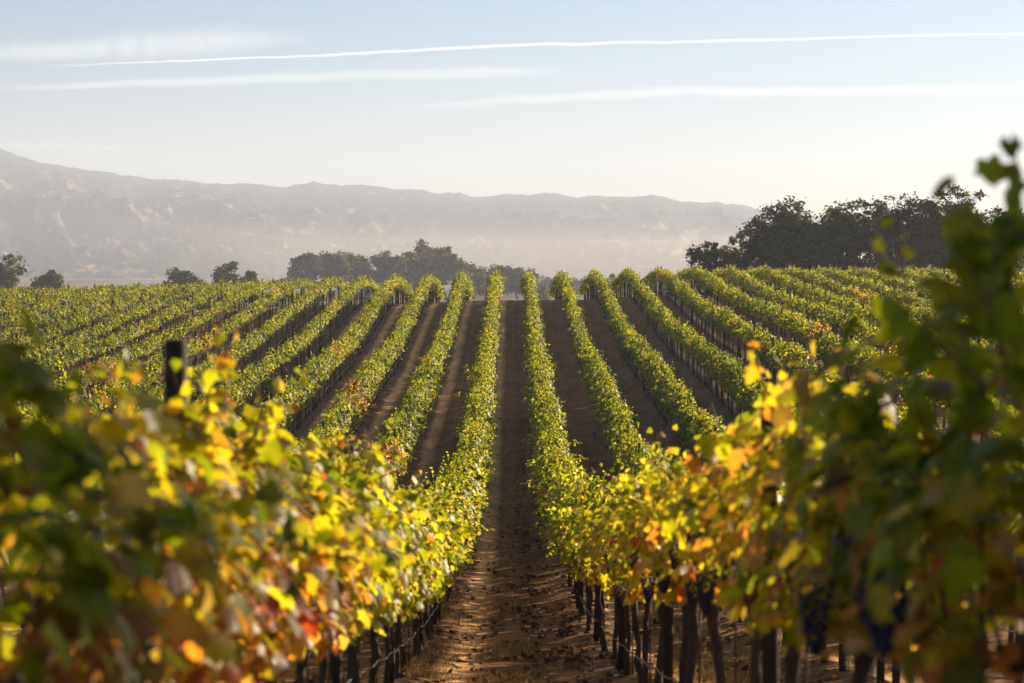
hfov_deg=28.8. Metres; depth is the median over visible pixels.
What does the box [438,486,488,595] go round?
grapevine
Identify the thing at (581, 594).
trellis post
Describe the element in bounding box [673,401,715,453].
grapevine
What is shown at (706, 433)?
grapevine
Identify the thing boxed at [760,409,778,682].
trellis post
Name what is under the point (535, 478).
grapevine
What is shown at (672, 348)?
drip hose
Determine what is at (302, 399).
grapevine
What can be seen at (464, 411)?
grapevine
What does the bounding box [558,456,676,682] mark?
grapevine
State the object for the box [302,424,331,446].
grapevine
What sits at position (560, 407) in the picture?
grapevine
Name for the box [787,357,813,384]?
grapevine
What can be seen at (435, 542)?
grapevine
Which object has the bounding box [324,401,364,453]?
grapevine
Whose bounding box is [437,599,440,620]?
trellis post
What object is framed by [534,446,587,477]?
grapevine
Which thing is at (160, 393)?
grapevine
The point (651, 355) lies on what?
grapevine
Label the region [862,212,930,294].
oak tree
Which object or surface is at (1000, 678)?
drip hose
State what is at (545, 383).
grapevine
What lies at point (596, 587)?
grapevine
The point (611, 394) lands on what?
grapevine
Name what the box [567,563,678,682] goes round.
drip hose
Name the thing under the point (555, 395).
grapevine
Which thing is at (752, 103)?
sky
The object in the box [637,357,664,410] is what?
grapevine
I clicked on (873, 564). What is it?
grapevine
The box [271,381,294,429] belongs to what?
grapevine
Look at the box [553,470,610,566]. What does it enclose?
grapevine
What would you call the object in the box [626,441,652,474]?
grapevine
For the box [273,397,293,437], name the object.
grapevine
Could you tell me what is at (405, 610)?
grapevine
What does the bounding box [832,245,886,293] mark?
shrub
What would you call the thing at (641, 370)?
grapevine
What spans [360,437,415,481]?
grapevine
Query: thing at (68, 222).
hills
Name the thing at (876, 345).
grapevine
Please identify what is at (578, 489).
grapevine
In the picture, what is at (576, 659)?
fallen leaves
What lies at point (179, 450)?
grapevine
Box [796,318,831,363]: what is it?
grapevine
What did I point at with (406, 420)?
grapevine
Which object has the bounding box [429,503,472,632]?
grapevine
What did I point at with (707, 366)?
grapevine
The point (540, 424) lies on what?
grapevine
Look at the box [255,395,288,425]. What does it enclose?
grapevine
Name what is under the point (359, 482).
grapevine
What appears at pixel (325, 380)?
grapevine
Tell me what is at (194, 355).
trellis post
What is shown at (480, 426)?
grapevine
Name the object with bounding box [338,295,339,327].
trellis post
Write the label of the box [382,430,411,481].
grapevine
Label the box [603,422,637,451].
grapevine
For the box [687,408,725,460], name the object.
grapevine
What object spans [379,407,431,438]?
grapevine
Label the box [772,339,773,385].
trellis post
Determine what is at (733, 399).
grapevine
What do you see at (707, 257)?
oak tree
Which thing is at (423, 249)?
oak tree
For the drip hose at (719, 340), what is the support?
attached to the trellis posts at (467, 293)
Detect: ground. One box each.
[0,278,1016,682]
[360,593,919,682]
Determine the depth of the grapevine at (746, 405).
68.20 m
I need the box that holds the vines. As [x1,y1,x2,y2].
[0,262,1023,682]
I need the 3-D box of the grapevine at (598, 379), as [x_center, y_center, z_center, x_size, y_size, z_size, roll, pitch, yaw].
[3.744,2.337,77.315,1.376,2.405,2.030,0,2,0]
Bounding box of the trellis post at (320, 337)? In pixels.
[319,315,320,350]
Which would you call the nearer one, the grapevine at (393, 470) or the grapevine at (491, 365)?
the grapevine at (393, 470)
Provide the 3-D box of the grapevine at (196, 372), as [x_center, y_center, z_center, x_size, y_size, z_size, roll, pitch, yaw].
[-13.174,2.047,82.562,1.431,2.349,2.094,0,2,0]
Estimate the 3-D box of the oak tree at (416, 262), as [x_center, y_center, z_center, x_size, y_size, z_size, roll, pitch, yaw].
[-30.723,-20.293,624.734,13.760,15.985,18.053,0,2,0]
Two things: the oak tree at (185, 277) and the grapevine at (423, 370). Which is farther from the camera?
the oak tree at (185, 277)
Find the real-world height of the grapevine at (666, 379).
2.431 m
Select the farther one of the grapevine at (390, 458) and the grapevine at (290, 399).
the grapevine at (290, 399)
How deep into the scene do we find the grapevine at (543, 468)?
51.74 m
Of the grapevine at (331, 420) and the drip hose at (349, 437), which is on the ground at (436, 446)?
the grapevine at (331, 420)
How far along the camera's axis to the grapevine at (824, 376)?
68.81 m
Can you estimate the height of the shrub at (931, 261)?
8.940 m
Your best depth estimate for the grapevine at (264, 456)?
8.01 m
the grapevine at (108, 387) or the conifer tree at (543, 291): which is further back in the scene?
the conifer tree at (543, 291)
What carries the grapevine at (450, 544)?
on the ground at (436, 446)
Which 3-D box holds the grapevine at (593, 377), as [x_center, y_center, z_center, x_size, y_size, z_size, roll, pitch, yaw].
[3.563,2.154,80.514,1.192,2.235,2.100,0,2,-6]
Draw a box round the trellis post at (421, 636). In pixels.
[420,611,422,646]
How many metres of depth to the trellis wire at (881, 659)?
6.24 m
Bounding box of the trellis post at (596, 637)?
[593,590,598,640]
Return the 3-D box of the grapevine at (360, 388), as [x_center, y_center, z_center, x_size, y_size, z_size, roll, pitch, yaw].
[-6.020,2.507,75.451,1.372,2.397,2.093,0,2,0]
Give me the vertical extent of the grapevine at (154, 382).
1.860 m
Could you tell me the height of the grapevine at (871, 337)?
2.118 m
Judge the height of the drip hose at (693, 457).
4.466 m
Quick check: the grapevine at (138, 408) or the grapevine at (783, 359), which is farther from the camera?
the grapevine at (783, 359)
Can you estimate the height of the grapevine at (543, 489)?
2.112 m
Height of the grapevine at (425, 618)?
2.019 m
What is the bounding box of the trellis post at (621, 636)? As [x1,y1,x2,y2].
[618,595,625,672]
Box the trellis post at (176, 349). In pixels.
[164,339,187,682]
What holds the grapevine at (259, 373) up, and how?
on the ground at (436, 446)
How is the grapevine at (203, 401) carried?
on the ground at (436, 446)
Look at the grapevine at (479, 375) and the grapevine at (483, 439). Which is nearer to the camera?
the grapevine at (483, 439)
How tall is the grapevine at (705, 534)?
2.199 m
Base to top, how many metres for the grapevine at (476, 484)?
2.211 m
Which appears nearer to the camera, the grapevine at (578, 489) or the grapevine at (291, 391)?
the grapevine at (578, 489)
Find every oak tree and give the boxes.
[0,252,27,313]
[25,269,64,311]
[162,267,201,301]
[210,261,253,305]
[237,269,257,303]
[277,251,329,296]
[315,250,357,297]
[334,250,373,297]
[359,250,410,290]
[399,251,433,292]
[410,238,446,288]
[414,246,472,298]
[451,263,491,298]
[484,264,512,296]
[502,267,540,298]
[665,240,746,295]
[708,235,786,268]
[732,195,827,291]
[789,197,891,269]
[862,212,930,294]
[870,184,1023,271]
[871,194,909,269]
[983,205,1023,267]
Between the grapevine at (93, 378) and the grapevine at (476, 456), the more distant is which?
the grapevine at (93, 378)
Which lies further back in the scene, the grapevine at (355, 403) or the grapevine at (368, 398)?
the grapevine at (368, 398)
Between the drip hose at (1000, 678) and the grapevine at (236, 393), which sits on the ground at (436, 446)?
the grapevine at (236, 393)
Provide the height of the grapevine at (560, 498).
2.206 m
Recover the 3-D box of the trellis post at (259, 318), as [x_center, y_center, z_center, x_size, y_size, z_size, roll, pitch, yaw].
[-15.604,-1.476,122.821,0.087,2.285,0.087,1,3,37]
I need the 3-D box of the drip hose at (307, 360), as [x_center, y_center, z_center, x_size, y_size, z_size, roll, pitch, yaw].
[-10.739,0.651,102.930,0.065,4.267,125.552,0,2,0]
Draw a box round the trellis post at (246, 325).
[245,308,246,338]
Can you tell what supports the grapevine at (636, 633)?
on the ground at (436, 446)
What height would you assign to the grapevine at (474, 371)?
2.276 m
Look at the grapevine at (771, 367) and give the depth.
80.07 m
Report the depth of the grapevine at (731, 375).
74.40 m
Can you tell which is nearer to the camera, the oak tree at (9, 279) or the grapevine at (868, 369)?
the grapevine at (868, 369)
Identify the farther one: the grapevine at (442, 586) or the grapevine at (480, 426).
the grapevine at (480, 426)
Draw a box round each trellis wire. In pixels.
[0,516,106,518]
[842,641,916,674]
[964,516,1023,518]
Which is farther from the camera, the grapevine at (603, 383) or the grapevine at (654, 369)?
the grapevine at (654, 369)
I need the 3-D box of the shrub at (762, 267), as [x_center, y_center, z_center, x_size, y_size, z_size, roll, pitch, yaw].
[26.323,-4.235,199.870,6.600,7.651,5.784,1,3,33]
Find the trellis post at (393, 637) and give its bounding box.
[389,623,394,681]
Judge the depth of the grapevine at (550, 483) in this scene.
45.75 m
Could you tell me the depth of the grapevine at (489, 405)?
71.32 m
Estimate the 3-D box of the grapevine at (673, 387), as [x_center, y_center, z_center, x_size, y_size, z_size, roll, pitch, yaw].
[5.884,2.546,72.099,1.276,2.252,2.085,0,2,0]
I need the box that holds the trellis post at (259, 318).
[258,299,259,330]
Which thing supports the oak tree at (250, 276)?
on the ground at (436, 446)
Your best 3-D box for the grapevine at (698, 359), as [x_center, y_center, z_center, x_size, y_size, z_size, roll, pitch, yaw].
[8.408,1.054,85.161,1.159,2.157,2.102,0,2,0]
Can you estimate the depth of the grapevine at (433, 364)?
85.29 m
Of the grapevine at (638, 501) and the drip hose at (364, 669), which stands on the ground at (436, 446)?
the grapevine at (638, 501)
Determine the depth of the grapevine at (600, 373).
79.02 m
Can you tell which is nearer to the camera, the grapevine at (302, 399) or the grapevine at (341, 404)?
the grapevine at (341, 404)
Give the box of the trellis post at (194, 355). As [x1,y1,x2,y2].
[194,338,195,366]
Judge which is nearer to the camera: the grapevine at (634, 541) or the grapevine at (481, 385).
the grapevine at (634, 541)
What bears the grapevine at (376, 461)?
on the ground at (436, 446)
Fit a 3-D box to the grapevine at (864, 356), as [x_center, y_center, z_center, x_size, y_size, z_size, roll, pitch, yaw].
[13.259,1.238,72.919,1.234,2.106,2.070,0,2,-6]
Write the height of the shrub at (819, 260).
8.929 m
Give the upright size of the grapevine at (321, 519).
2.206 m
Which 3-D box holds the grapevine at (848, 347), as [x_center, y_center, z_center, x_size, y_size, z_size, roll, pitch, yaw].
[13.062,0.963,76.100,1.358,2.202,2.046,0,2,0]
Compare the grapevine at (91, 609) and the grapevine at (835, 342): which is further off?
the grapevine at (835, 342)
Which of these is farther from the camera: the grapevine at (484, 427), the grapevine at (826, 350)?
the grapevine at (826, 350)
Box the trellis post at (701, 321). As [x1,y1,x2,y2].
[701,297,702,331]
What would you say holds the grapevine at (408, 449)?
on the ground at (436, 446)
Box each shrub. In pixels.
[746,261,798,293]
[797,248,835,286]
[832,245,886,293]
[927,248,947,270]
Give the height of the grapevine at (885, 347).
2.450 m
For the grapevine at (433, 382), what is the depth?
80.33 m
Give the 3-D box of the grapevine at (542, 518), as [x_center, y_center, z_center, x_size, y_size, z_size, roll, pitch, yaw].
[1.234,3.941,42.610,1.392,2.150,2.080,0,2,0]
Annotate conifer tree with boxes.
[537,283,551,299]
[608,273,619,297]
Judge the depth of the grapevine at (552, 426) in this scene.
62.72 m
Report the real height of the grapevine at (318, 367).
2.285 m
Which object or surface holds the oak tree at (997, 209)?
on the ground at (436, 446)
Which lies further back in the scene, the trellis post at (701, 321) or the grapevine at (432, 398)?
the trellis post at (701, 321)
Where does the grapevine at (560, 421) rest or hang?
on the ground at (436, 446)
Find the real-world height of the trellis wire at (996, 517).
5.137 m
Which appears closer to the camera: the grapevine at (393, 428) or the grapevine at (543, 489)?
the grapevine at (543, 489)
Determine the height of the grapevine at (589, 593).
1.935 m
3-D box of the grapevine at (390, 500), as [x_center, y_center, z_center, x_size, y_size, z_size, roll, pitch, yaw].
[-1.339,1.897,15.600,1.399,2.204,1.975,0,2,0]
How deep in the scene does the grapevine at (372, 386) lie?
78.63 m
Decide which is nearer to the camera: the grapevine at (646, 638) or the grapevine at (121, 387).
the grapevine at (646, 638)
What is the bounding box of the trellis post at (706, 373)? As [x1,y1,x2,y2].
[706,341,707,387]
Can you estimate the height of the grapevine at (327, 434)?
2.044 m
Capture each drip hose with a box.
[2,298,403,597]
[4,297,429,632]
[240,299,370,419]
[346,587,448,682]
[557,296,1023,682]
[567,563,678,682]
[587,294,1014,632]
[617,292,738,414]
[658,290,777,382]
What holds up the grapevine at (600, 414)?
on the ground at (436, 446)
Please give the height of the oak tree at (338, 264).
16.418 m
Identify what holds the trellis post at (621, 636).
on the ground at (436, 446)
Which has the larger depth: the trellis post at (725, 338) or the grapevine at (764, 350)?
the trellis post at (725, 338)
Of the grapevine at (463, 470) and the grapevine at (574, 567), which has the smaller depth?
the grapevine at (574, 567)
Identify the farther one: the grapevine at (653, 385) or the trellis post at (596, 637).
the grapevine at (653, 385)
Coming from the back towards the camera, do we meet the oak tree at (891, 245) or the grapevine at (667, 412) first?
the oak tree at (891, 245)
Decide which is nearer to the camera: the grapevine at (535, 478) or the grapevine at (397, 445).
the grapevine at (535, 478)
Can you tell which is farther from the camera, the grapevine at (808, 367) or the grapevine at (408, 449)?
the grapevine at (808, 367)
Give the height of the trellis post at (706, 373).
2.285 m
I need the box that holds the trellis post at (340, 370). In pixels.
[339,340,340,380]
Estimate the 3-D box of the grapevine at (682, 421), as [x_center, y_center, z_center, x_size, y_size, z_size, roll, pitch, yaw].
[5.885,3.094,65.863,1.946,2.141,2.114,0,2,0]
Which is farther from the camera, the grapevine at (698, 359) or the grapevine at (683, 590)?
the grapevine at (698, 359)
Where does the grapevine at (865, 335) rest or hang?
on the ground at (436, 446)
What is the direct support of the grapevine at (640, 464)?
on the ground at (436, 446)
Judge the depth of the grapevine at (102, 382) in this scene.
85.74 m
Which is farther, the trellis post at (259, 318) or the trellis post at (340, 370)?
the trellis post at (259, 318)
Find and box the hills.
[0,148,873,279]
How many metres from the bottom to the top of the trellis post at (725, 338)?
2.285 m
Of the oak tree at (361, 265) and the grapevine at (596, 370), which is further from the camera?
the oak tree at (361, 265)
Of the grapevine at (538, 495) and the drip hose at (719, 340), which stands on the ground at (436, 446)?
the grapevine at (538, 495)
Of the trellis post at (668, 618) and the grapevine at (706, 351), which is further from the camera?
the grapevine at (706, 351)
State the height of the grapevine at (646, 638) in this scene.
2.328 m
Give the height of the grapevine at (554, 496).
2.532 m
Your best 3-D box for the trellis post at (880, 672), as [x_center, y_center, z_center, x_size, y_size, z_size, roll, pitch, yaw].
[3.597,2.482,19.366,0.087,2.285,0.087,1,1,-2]
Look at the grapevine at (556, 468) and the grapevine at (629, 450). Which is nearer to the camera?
the grapevine at (556, 468)
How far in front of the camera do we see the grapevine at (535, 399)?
73.44 m
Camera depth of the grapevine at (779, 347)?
78.01 m
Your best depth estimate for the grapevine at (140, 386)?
81.46 m
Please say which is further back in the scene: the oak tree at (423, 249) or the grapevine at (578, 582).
the oak tree at (423, 249)
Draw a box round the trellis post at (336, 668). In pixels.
[331,501,341,682]
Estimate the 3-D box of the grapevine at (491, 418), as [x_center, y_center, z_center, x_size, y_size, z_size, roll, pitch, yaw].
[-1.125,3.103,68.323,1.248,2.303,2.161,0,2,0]
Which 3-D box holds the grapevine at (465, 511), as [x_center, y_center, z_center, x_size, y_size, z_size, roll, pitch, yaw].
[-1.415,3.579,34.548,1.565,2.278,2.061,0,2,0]
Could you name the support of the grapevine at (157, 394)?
on the ground at (436, 446)
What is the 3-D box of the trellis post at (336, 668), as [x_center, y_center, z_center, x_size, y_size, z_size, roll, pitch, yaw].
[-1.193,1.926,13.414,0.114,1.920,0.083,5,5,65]
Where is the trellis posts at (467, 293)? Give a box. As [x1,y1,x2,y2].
[1,265,1021,641]
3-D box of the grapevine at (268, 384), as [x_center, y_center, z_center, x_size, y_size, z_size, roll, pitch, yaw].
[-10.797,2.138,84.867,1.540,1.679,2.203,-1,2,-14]
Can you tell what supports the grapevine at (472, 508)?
on the ground at (436, 446)
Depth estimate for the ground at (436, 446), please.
78.21 m
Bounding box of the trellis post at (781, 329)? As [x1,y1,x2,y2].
[781,308,782,343]
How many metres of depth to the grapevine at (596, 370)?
82.30 m
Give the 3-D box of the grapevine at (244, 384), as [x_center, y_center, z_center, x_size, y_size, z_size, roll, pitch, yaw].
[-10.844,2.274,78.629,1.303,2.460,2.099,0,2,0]
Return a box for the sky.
[0,0,1023,222]
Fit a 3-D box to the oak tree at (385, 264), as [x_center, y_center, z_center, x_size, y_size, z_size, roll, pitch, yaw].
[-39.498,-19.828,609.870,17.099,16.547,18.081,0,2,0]
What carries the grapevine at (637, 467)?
on the ground at (436, 446)
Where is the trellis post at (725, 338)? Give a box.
[724,310,725,349]
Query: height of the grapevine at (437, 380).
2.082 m
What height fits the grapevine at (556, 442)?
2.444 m
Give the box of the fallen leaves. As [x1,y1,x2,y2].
[264,417,851,682]
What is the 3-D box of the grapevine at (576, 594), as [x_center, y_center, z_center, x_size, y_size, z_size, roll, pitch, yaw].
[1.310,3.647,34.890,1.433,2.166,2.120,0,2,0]
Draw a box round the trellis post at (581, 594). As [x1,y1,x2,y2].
[578,581,582,610]
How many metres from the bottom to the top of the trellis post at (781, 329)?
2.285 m
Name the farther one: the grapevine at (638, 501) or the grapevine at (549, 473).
the grapevine at (549, 473)
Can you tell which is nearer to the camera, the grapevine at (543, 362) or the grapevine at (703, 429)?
the grapevine at (703, 429)
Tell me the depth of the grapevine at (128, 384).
79.91 m
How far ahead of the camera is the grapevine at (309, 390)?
79.30 m
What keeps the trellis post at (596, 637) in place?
on the ground at (436, 446)
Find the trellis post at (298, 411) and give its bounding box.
[297,377,299,426]
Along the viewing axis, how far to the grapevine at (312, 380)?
80.78 m
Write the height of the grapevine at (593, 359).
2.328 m
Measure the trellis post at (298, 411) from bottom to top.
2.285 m
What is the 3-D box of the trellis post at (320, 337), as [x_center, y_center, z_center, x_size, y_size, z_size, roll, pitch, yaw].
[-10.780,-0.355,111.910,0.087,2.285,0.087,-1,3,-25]
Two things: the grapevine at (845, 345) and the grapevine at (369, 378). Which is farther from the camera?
the grapevine at (369, 378)
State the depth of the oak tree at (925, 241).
204.01 m
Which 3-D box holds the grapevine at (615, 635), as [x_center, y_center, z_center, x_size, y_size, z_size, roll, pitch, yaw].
[1.163,2.830,23.801,1.290,2.123,1.968,0,2,8]
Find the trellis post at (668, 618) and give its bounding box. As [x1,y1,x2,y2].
[662,473,673,682]
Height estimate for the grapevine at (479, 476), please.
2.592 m
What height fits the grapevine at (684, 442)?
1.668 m
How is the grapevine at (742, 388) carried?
on the ground at (436, 446)
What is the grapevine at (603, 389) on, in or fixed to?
on the ground at (436, 446)
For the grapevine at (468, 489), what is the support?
on the ground at (436, 446)
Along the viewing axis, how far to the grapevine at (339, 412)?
67.70 m
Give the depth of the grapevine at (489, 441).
63.77 m
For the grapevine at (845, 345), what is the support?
on the ground at (436, 446)
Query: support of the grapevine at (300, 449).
on the ground at (436, 446)
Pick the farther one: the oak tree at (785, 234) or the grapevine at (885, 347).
the oak tree at (785, 234)
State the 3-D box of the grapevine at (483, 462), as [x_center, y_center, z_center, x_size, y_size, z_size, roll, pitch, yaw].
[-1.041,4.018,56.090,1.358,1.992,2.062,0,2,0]
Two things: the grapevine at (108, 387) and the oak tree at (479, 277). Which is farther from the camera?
the oak tree at (479, 277)
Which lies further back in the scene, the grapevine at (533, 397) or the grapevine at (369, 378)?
the grapevine at (369, 378)
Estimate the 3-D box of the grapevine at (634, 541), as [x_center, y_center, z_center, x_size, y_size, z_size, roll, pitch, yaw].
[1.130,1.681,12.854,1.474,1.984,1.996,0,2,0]
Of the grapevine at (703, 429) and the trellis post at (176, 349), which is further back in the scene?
the grapevine at (703, 429)
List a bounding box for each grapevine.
[0,299,397,682]
[0,330,383,682]
[27,330,398,682]
[62,366,94,395]
[75,363,102,394]
[83,362,110,394]
[101,380,124,415]
[101,380,128,403]
[114,376,141,399]
[118,365,146,403]
[128,399,141,412]
[132,363,155,392]
[141,369,160,394]
[149,383,164,411]
[151,382,164,411]
[157,376,202,400]
[188,371,203,404]
[190,363,203,402]
[191,360,214,388]
[193,391,226,425]
[200,368,434,682]
[200,395,216,422]
[201,360,219,399]
[219,385,252,413]
[220,376,246,405]
[225,365,259,419]
[225,385,237,418]
[226,368,255,416]
[234,424,416,682]
[237,368,261,405]
[241,396,285,432]
[243,360,266,406]
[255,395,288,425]
[259,371,273,402]
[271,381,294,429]
[272,375,309,434]
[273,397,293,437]
[278,385,305,431]
[282,434,446,682]
[286,365,321,419]
[287,378,310,429]
[288,440,305,453]
[291,428,335,447]
[296,380,322,424]
[300,358,325,415]
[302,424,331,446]
[303,351,331,406]
[303,424,341,451]
[304,360,329,410]
[304,412,352,449]
[308,417,415,682]
[309,408,342,439]
[316,403,351,463]
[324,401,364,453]
[326,390,361,447]
[327,389,354,450]
[334,375,381,431]
[335,379,369,435]
[336,444,428,682]
[343,391,376,442]
[345,366,380,421]
[353,369,378,426]
[354,356,381,412]
[354,439,407,481]
[358,450,407,485]
[359,362,392,408]
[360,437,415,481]
[361,437,407,463]
[362,368,381,417]
[364,443,396,484]
[368,463,462,682]
[375,467,459,678]
[376,414,419,482]
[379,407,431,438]
[381,417,411,446]
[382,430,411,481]
[383,407,418,439]
[383,486,471,682]
[386,399,432,455]
[386,427,415,491]
[391,484,461,668]
[392,384,432,421]
[399,385,432,407]
[401,375,431,439]
[402,370,445,419]
[402,478,470,660]
[403,378,439,402]
[406,362,445,384]
[409,363,447,389]
[412,478,475,653]
[415,358,448,382]
[415,485,479,603]
[416,422,427,444]
[422,386,439,413]
[423,467,479,602]
[423,480,471,610]
[423,518,494,639]
[427,393,439,413]
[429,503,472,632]
[433,451,482,495]
[433,490,480,623]
[434,464,485,522]
[437,446,490,495]
[438,446,498,489]
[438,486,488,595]
[441,485,487,532]
[445,461,494,492]
[446,475,480,521]
[447,426,490,466]
[448,467,486,522]
[450,466,490,511]
[451,420,487,443]
[453,383,495,413]
[454,426,494,469]
[455,399,494,439]
[456,416,492,447]
[457,393,495,423]
[457,445,485,488]
[458,424,498,451]
[460,451,498,475]
[464,357,496,381]
[464,362,500,383]
[464,416,500,439]
[465,397,496,434]
[466,376,502,406]
[467,363,496,393]
[470,387,496,415]
[472,374,500,398]
[480,370,497,393]
[520,390,558,416]
[520,469,568,510]
[521,357,556,384]
[521,429,570,460]
[522,374,564,397]
[522,413,566,449]
[523,356,556,377]
[524,361,553,383]
[525,388,564,416]
[525,453,561,496]
[526,365,553,387]
[526,382,558,410]
[527,384,561,399]
[527,448,588,486]
[527,457,583,496]
[529,393,568,433]
[530,383,560,414]
[530,400,565,430]
[530,521,571,585]
[531,370,556,397]
[531,431,580,459]
[531,463,583,579]
[532,461,560,498]
[533,413,568,444]
[533,475,576,566]
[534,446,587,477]
[535,409,563,431]
[535,438,576,469]
[537,477,575,571]
[538,427,575,461]
[542,456,578,498]
[542,467,604,614]
[542,474,602,622]
[542,485,579,593]
[545,473,582,588]
[545,484,618,668]
[546,491,580,608]
[549,487,618,659]
[550,521,592,630]
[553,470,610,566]
[554,534,604,643]
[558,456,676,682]
[559,463,620,651]
[564,449,651,682]
[574,443,700,682]
[578,424,715,682]
[581,359,606,408]
[581,468,670,682]
[581,471,639,675]
[582,354,612,373]
[584,367,616,388]
[586,362,605,415]
[586,396,628,434]
[587,364,621,401]
[589,371,626,404]
[589,387,618,443]
[591,371,624,404]
[591,381,627,406]
[598,386,630,418]
[598,398,648,436]
[601,406,643,445]
[602,402,631,438]
[602,451,621,476]
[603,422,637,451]
[609,426,652,473]
[610,418,649,452]
[616,439,784,682]
[619,437,664,473]
[619,454,652,489]
[620,444,651,474]
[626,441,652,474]
[634,451,672,482]
[635,352,666,406]
[637,351,659,398]
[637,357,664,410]
[640,348,661,401]
[640,358,675,415]
[641,340,926,682]
[647,361,672,420]
[648,367,682,429]
[649,377,689,432]
[651,372,672,424]
[657,380,686,440]
[660,384,700,445]
[662,403,716,455]
[664,387,696,451]
[665,424,696,453]
[668,370,789,682]
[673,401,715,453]
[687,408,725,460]
[688,415,725,459]
[689,414,718,459]
[689,428,723,461]
[694,342,724,393]
[695,342,714,389]
[698,350,744,405]
[700,351,716,396]
[704,350,728,401]
[715,356,743,409]
[717,354,743,414]
[718,372,1023,682]
[723,362,743,418]
[725,369,765,423]
[726,367,745,415]
[728,380,757,417]
[732,380,793,415]
[742,133,1023,682]
[742,379,765,411]
[750,330,780,380]
[757,337,781,382]
[759,340,776,386]
[765,336,793,391]
[767,339,789,380]
[772,337,804,374]
[783,344,820,403]
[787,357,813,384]
[788,358,816,383]
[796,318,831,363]
[805,330,831,356]
[807,360,828,386]
[812,372,831,383]
[814,331,840,357]
[820,337,839,373]
[821,641,827,662]
[829,335,857,375]
[829,339,859,376]
[836,338,869,385]
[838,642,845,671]
[848,340,873,390]
[854,347,892,374]
[856,322,876,349]
[863,350,887,381]
[866,327,879,351]
[870,342,891,351]
[871,333,893,353]
[886,340,898,354]
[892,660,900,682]
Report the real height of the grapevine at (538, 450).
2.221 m
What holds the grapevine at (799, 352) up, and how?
on the ground at (436, 446)
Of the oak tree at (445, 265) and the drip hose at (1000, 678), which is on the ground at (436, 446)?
the oak tree at (445, 265)
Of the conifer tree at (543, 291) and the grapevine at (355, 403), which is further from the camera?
the conifer tree at (543, 291)
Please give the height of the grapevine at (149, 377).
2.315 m
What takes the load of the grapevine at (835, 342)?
on the ground at (436, 446)
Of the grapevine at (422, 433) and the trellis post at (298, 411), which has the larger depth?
the trellis post at (298, 411)
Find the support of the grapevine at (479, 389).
on the ground at (436, 446)
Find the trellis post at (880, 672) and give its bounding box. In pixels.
[876,654,884,682]
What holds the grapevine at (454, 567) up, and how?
on the ground at (436, 446)
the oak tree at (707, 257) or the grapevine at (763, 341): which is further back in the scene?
the oak tree at (707, 257)
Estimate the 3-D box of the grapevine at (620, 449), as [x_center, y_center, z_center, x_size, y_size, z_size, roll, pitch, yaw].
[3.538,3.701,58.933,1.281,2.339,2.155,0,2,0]
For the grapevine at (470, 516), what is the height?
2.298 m
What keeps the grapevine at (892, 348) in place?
on the ground at (436, 446)
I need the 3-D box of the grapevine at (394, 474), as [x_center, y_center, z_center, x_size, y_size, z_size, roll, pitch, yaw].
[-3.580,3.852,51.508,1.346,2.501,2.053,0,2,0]
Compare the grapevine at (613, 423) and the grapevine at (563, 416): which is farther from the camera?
the grapevine at (563, 416)
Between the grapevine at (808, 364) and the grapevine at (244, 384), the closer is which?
the grapevine at (808, 364)
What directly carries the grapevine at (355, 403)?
on the ground at (436, 446)
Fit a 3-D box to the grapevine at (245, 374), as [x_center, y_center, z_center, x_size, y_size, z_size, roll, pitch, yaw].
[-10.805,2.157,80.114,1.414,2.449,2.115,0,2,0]
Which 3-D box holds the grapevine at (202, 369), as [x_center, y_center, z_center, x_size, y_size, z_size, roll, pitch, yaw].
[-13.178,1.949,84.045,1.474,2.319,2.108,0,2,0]
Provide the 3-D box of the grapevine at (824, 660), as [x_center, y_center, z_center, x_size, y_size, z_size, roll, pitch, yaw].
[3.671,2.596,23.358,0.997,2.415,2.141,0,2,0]
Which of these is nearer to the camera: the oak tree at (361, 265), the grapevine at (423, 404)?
the grapevine at (423, 404)
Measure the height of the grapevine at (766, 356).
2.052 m
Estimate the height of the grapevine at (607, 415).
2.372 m
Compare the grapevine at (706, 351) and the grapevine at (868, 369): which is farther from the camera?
the grapevine at (706, 351)
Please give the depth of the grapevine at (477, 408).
66.77 m
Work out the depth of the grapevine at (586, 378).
83.61 m
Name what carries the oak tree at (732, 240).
on the ground at (436, 446)
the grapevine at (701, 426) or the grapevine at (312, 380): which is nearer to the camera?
the grapevine at (701, 426)
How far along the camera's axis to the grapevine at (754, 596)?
6.62 m
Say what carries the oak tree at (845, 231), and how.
on the ground at (436, 446)
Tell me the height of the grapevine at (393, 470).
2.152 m
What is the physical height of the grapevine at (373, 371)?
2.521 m
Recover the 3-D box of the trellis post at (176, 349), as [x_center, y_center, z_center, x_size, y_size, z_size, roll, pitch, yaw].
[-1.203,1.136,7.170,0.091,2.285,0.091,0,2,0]
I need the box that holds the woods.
[510,274,693,295]
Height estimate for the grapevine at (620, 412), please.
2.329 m
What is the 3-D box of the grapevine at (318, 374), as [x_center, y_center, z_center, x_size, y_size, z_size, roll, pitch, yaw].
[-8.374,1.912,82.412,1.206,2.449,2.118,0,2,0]
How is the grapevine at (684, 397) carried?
on the ground at (436, 446)
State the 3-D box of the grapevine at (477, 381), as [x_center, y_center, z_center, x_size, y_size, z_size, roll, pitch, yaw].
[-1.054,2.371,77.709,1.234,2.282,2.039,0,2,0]
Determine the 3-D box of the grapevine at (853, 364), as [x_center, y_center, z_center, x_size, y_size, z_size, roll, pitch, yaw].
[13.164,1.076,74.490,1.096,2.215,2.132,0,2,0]
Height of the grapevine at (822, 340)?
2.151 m
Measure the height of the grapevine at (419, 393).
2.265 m
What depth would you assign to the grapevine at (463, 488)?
41.26 m

